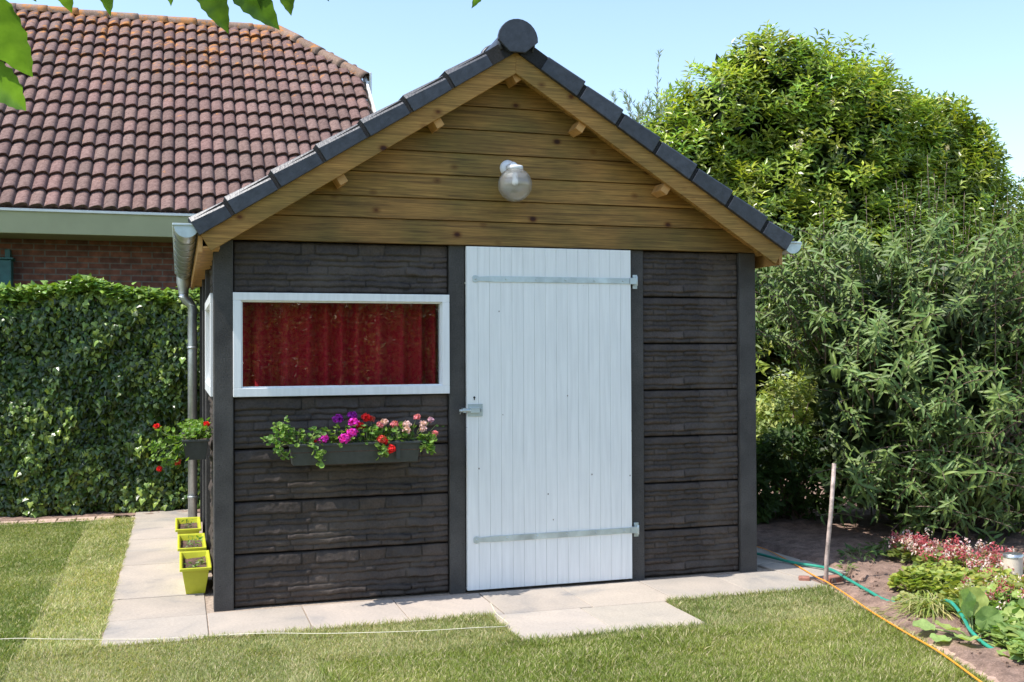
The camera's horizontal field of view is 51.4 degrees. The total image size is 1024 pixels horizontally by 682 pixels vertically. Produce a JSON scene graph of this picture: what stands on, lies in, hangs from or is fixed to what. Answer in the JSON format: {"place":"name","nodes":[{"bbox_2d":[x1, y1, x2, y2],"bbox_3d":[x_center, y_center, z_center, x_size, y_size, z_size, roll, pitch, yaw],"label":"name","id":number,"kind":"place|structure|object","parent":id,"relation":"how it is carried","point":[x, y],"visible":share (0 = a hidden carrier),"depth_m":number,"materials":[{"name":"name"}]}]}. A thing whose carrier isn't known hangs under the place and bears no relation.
{"place":"outdoors","nodes":[
{"label":"outdoors","id":0,"kind":"place"},
{"bbox_2d":[0,505,199,520],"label":"hedge bed","id":1,"kind":"object","parent":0,"point":[70,515],"visible":0.28,"depth_m":9.63,"materials":[{"name":"soil"}]},
{"bbox_2d":[0,273,199,517],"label":"ivy hedge","id":2,"kind":"object","parent":1,"relation":"on","point":[93,383],"visible":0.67,"depth_m":9.76,"materials":[{"name":"green plant"}]},
{"bbox_2d":[0,362,817,521],"bbox_3d":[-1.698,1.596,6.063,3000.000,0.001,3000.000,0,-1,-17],"label":"ground","id":3,"kind":"structure","parent":0,"point":[786,374],"depth_m":19.38,"materials":[{"name":"brown soil"}]},
{"bbox_2d":[0,516,114,524],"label":"brick edging","id":4,"kind":"object","parent":3,"relation":"on","point":[59,519],"visible":0.41,"depth_m":9.33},
{"bbox_2d":[0,2,375,310],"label":"house","id":5,"kind":"structure","parent":3,"relation":"on","point":[127,140],"depth_m":12.30,"materials":[{"name":"tile"}]},
{"bbox_2d":[0,249,15,287],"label":"wall box","id":6,"kind":"object","parent":5,"relation":"attached to","point":[6,268],"visible":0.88,"depth_m":11.00,"materials":[{"name":"teal paint"}]},
{"bbox_2d":[610,49,703,132],"bbox_3d":[2.374,-1.287,15.190,2.051,5.776,1.157,0,-1,-17],"label":"willow sapling","id":7,"kind":"object","parent":3,"relation":"on","point":[640,113],"visible":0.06,"depth_m":15.16,"materials":[{"name":"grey plant"}]},
{"bbox_2d":[640,19,1023,458],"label":"laurel tree","id":8,"kind":"object","parent":3,"relation":"on","point":[795,131],"visible":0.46,"depth_m":12.75,"materials":[{"name":"green plant"}]},
{"bbox_2d":[834,590,998,681],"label":"bed edging","id":9,"kind":"object","parent":3,"relation":"on","point":[966,662],"visible":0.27,"depth_m":5.06,"materials":[{"name":"stone"}]},
{"bbox_2d":[100,509,847,650],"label":"path","id":10,"kind":"structure","parent":0,"point":[153,599],"depth_m":6.19,"materials":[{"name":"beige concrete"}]},
{"bbox_2d":[175,517,201,533],"bbox_3d":[-2.474,1.473,8.127,0.187,0.168,0.584,0,-1,-17],"label":"lime planter","id":11,"kind":"object","parent":10,"relation":"on","point":[193,529],"visible":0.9,"depth_m":8.19,"materials":[{"name":"plastic"}]},
{"bbox_2d":[177,533,206,551],"bbox_3d":[-2.219,1.465,7.369,0.187,0.168,0.584,0,-1,-17],"label":"lime planter","id":12,"kind":"object","parent":10,"relation":"on","point":[182,539],"visible":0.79,"depth_m":7.42,"materials":[{"name":"plastic"}]},
{"bbox_2d":[185,539,201,547],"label":"seedling","id":13,"kind":"object","parent":12,"relation":"in","point":[192,542],"visible":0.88,"depth_m":7.31,"materials":[{"name":"green plant"}]},
{"bbox_2d":[179,550,211,593],"bbox_3d":[-1.997,1.458,6.705,0.187,0.168,0.584,0,-1,-17],"label":"lime planter","id":14,"kind":"object","parent":10,"relation":"on","point":[195,580],"visible":0.97,"depth_m":6.48,"materials":[{"name":"plastic"}]},
{"bbox_2d":[194,557,204,565],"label":"seedling","id":15,"kind":"object","parent":14,"relation":"in","point":[198,562],"visible":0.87,"depth_m":6.74,"materials":[{"name":"green plant"}]},
{"bbox_2d":[4,604,508,639],"bbox_3d":[-1.822,1.513,5.357,3.742,0.027,0.619,0,-1,-17],"label":"string","id":16,"kind":"object","parent":10,"relation":"on","point":[264,633],"visible":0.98,"depth_m":5.46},
{"bbox_2d":[172,19,801,611],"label":"garden shed","id":17,"kind":"structure","parent":10,"relation":"on","point":[588,403],"depth_m":6.56,"materials":[{"name":"wood"}]},
{"bbox_2d":[181,433,209,459],"bbox_3d":[-1.988,0.656,6.674,0.161,0.123,0.616,0,-1,-17],"label":"planter","id":18,"kind":"object","parent":17,"relation":"attached to","point":[196,449],"visible":0.63,"depth_m":6.39,"materials":[{"name":"plastic"}]},
{"bbox_2d":[143,421,212,471],"bbox_3d":[-2.002,0.633,6.461,0.392,0.291,0.409,0,-1,3],"label":"geranium","id":19,"kind":"object","parent":18,"relation":"in","point":[194,432],"visible":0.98,"depth_m":6.36,"materials":[{"name":"green plant"}]},
{"bbox_2d":[171,417,209,436],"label":"geranium","id":20,"kind":"object","parent":18,"relation":"in","point":[199,420],"visible":0.29,"depth_m":6.76,"materials":[{"name":"green plant"}]},
{"bbox_2d":[205,293,212,396],"bbox_3d":[-1.902,0.029,6.797,0.086,0.602,1.280,0,-1,-17],"label":"window","id":21,"kind":"structure","parent":17,"relation":"in","point":[209,302],"depth_m":6.96,"materials":[{"name":"paint"}]},
{"bbox_2d":[242,302,438,386],"bbox_3d":[-1.077,-0.043,6.543,1.293,0.880,0.167,0,-1,-13],"label":"curtain","id":22,"kind":"object","parent":17,"relation":"hanging from","point":[302,344],"visible":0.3,"depth_m":6.53,"materials":[{"name":"red fabric"}]},
{"bbox_2d":[233,292,449,396],"bbox_3d":[-1.001,0.020,6.327,1.277,0.602,0.084,0,-1,-17],"label":"window","id":23,"kind":"structure","parent":17,"relation":"in","point":[443,387],"depth_m":6.28,"materials":[{"name":"paint"}]},
{"bbox_2d":[288,439,421,465],"bbox_3d":[-0.924,0.643,6.230,0.766,0.130,0.223,0,-1,-17],"label":"planter","id":24,"kind":"object","parent":17,"relation":"attached to","point":[363,452],"visible":0.75,"depth_m":6.13,"materials":[{"name":"plastic"}]},
{"bbox_2d":[260,415,328,467],"bbox_3d":[-1.241,0.569,6.048,0.383,0.298,0.200,0,-1,-17],"label":"geranium","id":25,"kind":"object","parent":24,"relation":"in","point":[283,427],"visible":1,"depth_m":6.02,"materials":[{"name":"green plant"}]},
{"bbox_2d":[301,411,365,447],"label":"geranium","id":26,"kind":"object","parent":24,"relation":"in","point":[346,437],"visible":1,"depth_m":6.11,"materials":[{"name":"purple plant"}]},
{"bbox_2d":[331,413,407,459],"bbox_3d":[-0.824,0.555,6.183,0.457,0.274,0.212,0,-1,-17],"label":"geranium","id":27,"kind":"object","parent":24,"relation":"in","point":[386,451],"visible":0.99,"depth_m":6.17,"materials":[{"name":"red plant"}]},
{"bbox_2d":[372,414,443,454],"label":"geranium","id":28,"kind":"object","parent":24,"relation":"in","point":[431,438],"visible":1,"depth_m":6.24,"materials":[{"name":"pink plant"}]},
{"bbox_2d":[498,160,531,201],"bbox_3d":[0.011,-0.982,6.470,0.208,0.278,0.250,0,-1,-17],"label":"wall lamp","id":29,"kind":"object","parent":17,"relation":"attached to","point":[514,182],"visible":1,"depth_m":6.38,"materials":[{"name":"glass"}]},
{"bbox_2d":[459,246,638,590],"bbox_3d":[0.243,0.470,6.666,1.196,2.100,0.091,0,-1,-17],"label":"door","id":30,"kind":"structure","parent":17,"relation":"in","point":[547,410],"depth_m":6.65,"materials":[{"name":"paint"}]},
{"bbox_2d":[798,575,809,580],"bbox_3d":[1.869,1.530,6.803,0.070,0.052,0.060,0,-1,11],"label":"brick piece","id":31,"kind":"object","parent":10,"relation":"on","point":[803,578],"visible":0.56,"depth_m":6.78,"materials":[{"name":"brick"}]},
{"bbox_2d":[757,546,981,681],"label":"power cord","id":32,"kind":"object","parent":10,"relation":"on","point":[962,668],"visible":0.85,"depth_m":5.59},
{"bbox_2d":[0,516,993,681],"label":"lawn","id":33,"kind":"structure","parent":0,"point":[59,583],"depth_m":5.22,"materials":[{"name":"green plant"}]},
{"bbox_2d":[0,0,480,110],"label":"cherry tree","id":34,"kind":"object","parent":33,"relation":"on","point":[15,50],"visible":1,"depth_m":1.51,"materials":[{"name":"green plant"}]},
{"bbox_2d":[7,0,1023,228],"label":"sky","id":35,"kind":"structure","parent":0,"point":[974,49],"materials":[{"name":"blue"}]},
{"bbox_2d":[757,479,1023,681],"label":"garden bed","id":36,"kind":"object","parent":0,"point":[802,539],"visible":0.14,"depth_m":7.61,"materials":[{"name":"soil"}]},
{"bbox_2d":[756,365,827,501],"bbox_3d":[2.471,0.895,9.492,1.249,1.360,0.957,0,-1,-17],"label":"golden shrub","id":37,"kind":"object","parent":36,"relation":"on","point":[765,414],"visible":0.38,"depth_m":9.41,"materials":[{"name":"green plant"}]},
{"bbox_2d":[756,414,854,524],"bbox_3d":[2.405,1.106,9.205,1.300,0.942,0.944,0,-1,-17],"label":"dark shrub","id":38,"kind":"object","parent":36,"relation":"on","point":[794,504],"visible":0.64,"depth_m":8.94,"materials":[{"name":"green plant"}]},
{"bbox_2d":[824,463,835,585],"bbox_3d":[2.009,1.210,6.719,0.119,0.870,0.029,0,-1,-35],"label":"metal pole","id":39,"kind":"object","parent":36,"relation":"on","point":[829,529],"visible":0.85,"depth_m":6.71,"materials":[{"name":"metal"}]},
{"bbox_2d":[823,574,841,583],"bbox_3d":[2.051,1.529,6.808,0.120,0.052,0.060,0,-1,-32],"label":"brick piece","id":40,"kind":"object","parent":36,"relation":"on","point":[838,578],"visible":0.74,"depth_m":6.79,"materials":[{"name":"red brick"}]},
{"bbox_2d":[836,560,856,575],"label":"weed","id":41,"kind":"object","parent":36,"relation":"on","point":[840,566],"visible":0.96,"depth_m":6.97,"materials":[{"name":"green plant"}]},
{"bbox_2d":[835,537,901,560],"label":"weed","id":42,"kind":"object","parent":36,"relation":"on","point":[873,549],"visible":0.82,"depth_m":7.41,"materials":[{"name":"green plant"}]},
{"bbox_2d":[757,552,993,647],"bbox_3d":[2.079,1.468,6.511,0.323,0.092,3.304,0,-1,-16],"label":"garden hose","id":43,"kind":"object","parent":36,"relation":"on","point":[969,628],"visible":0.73,"depth_m":6.43,"materials":[{"name":"green rubber"}]},
{"bbox_2d":[755,155,1023,547],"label":"butterfly bush","id":44,"kind":"object","parent":36,"relation":"on","point":[920,399],"visible":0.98,"depth_m":8.05,"materials":[{"name":"green plant"}]},
{"bbox_2d":[891,590,919,602],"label":"foliage plant","id":45,"kind":"object","parent":36,"relation":"on","point":[900,596],"visible":0.62,"depth_m":6.11,"materials":[{"name":"green plant"}]},
{"bbox_2d":[856,590,964,624],"bbox_3d":[2.335,1.459,5.945,0.871,0.102,0.845,0,-1,-17],"label":"grass clump","id":46,"kind":"object","parent":36,"relation":"on","point":[932,607],"visible":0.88,"depth_m":5.85,"materials":[{"name":"green plant"}]},
{"bbox_2d":[884,527,973,565],"bbox_3d":[2.853,1.412,7.230,0.528,0.253,0.526,0,-1,-17],"label":"flowering perennial","id":47,"kind":"object","parent":36,"relation":"on","point":[905,548],"visible":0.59,"depth_m":7.25,"materials":[{"name":"pink plant"}]},
{"bbox_2d":[887,559,1017,594],"bbox_3d":[2.639,1.437,6.381,0.665,0.189,0.719,0,-1,-41],"label":"foliage plant","id":48,"kind":"object","parent":36,"relation":"on","point":[917,578],"visible":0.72,"depth_m":6.35,"materials":[{"name":"green plant"}]},
{"bbox_2d":[910,537,1023,572],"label":"flowering perennial","id":49,"kind":"object","parent":36,"relation":"on","point":[963,551],"visible":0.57,"depth_m":6.89,"materials":[{"name":"pink plant"}]},
{"bbox_2d":[912,587,1023,656],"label":"broad leaf plant","id":50,"kind":"object","parent":36,"relation":"on","point":[973,601],"visible":0.74,"depth_m":5.37,"materials":[{"name":"green plant"}]},
{"bbox_2d":[935,566,1023,606],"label":"foliage plant","id":51,"kind":"object","parent":36,"relation":"on","point":[981,584],"visible":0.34,"depth_m":5.97,"materials":[{"name":"green plant"}]},
{"bbox_2d":[946,589,1023,637],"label":"foliage plant","id":52,"kind":"object","parent":36,"relation":"on","point":[977,629],"visible":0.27,"depth_m":5.44,"materials":[{"name":"green plant"}]},
{"bbox_2d":[962,550,1023,576],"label":"flowering perennial","id":53,"kind":"object","parent":36,"relation":"on","point":[970,563],"visible":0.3,"depth_m":6.59,"materials":[{"name":"pink plant"}]},
{"bbox_2d":[982,575,1023,629],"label":"foliage plant","id":54,"kind":"object","parent":36,"relation":"on","point":[1015,597],"visible":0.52,"depth_m":5.63,"materials":[{"name":"green plant"}]},
{"bbox_2d":[985,620,1023,661],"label":"foliage plant","id":55,"kind":"object","parent":36,"relation":"on","point":[1014,635],"visible":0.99,"depth_m":5.07,"materials":[{"name":"green plant"}]},
{"bbox_2d":[1002,552,1023,576],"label":"garden light","id":56,"kind":"object","parent":36,"relation":"on","point":[1014,560],"visible":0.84,"depth_m":6.44,"materials":[{"name":"beige plastic"}]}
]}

